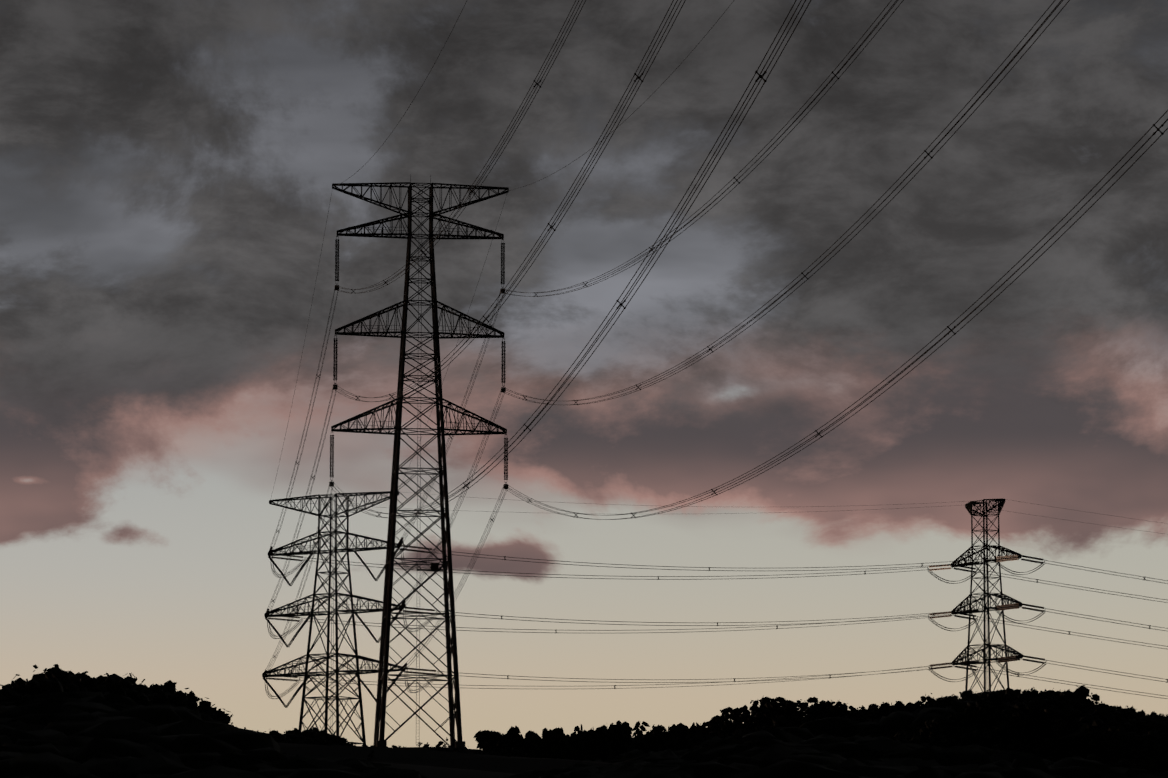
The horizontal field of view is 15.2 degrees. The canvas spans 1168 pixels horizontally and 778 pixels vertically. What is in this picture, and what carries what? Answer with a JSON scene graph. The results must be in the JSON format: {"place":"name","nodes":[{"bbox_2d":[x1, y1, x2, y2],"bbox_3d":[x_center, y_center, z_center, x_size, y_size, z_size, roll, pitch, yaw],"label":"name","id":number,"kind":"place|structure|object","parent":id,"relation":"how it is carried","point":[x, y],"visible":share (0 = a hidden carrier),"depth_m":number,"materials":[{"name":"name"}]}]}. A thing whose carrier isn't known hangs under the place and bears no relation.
{"place":"outdoors","nodes":[
{"label":"outdoors","id":0,"kind":"place"},
{"bbox_2d":[0,0,1167,749],"label":"sky","id":1,"kind":"structure","parent":0,"point":[169,169],"materials":[{"name":"grey"}]},
{"bbox_2d":[277,717,1116,777],"bbox_3d":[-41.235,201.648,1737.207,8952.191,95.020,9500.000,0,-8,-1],"label":"terrain","id":2,"kind":"structure","parent":0,"point":[426,762],"depth_m":459.15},
{"bbox_2d":[262,491,403,744],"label":"pylon lattice","id":3,"kind":"object","parent":2,"relation":"on","point":[307,674],"visible":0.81,"depth_m":760.00,"materials":[{"name":"metal"}]},
{"bbox_2d":[329,174,508,748],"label":"pylon lattice","id":4,"kind":"object","parent":2,"relation":"on","point":[384,656],"visible":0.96,"depth_m":628.22,"materials":[{"name":"metal"}]},
{"bbox_2d":[263,0,1167,698],"bbox_3d":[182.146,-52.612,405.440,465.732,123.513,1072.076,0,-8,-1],"label":"conductors","id":5,"kind":"object","parent":4,"relation":"attached to","point":[401,546],"visible":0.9,"depth_m":507.69,"materials":[{"name":"metal"}]},
{"bbox_2d":[346,738,527,757],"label":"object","id":6,"kind":"object","parent":2,"relation":"on","point":[512,753],"visible":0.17,"depth_m":590.67,"materials":[{"name":"black plant"}]},
{"bbox_2d":[0,692,1167,777],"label":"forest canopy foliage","id":7,"kind":"object","parent":2,"relation":"on","point":[75,735],"visible":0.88,"depth_m":374.68,"materials":[{"name":"black plant"}]},
{"bbox_2d":[0,664,1167,771],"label":"trees","id":8,"kind":"object","parent":2,"relation":"on","point":[1028,718],"visible":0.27,"depth_m":635.73,"materials":[{"name":"black plant"}]},
{"bbox_2d":[473,721,710,760],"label":"trees","id":9,"kind":"object","parent":2,"relation":"on","point":[603,743],"visible":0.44,"depth_m":615.26,"materials":[{"name":"black plant"}]},
{"bbox_2d":[700,687,1161,737],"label":"forest foliage","id":10,"kind":"object","parent":2,"relation":"on","point":[776,711],"visible":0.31,"depth_m":698.71,"materials":[{"name":"black plant"}]},
{"bbox_2d":[951,498,1022,691],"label":"pylon lattice","id":11,"kind":"object","parent":2,"relation":"on","point":[987,594],"visible":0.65,"depth_m":802.30,"materials":[{"name":"metal"}]}
]}

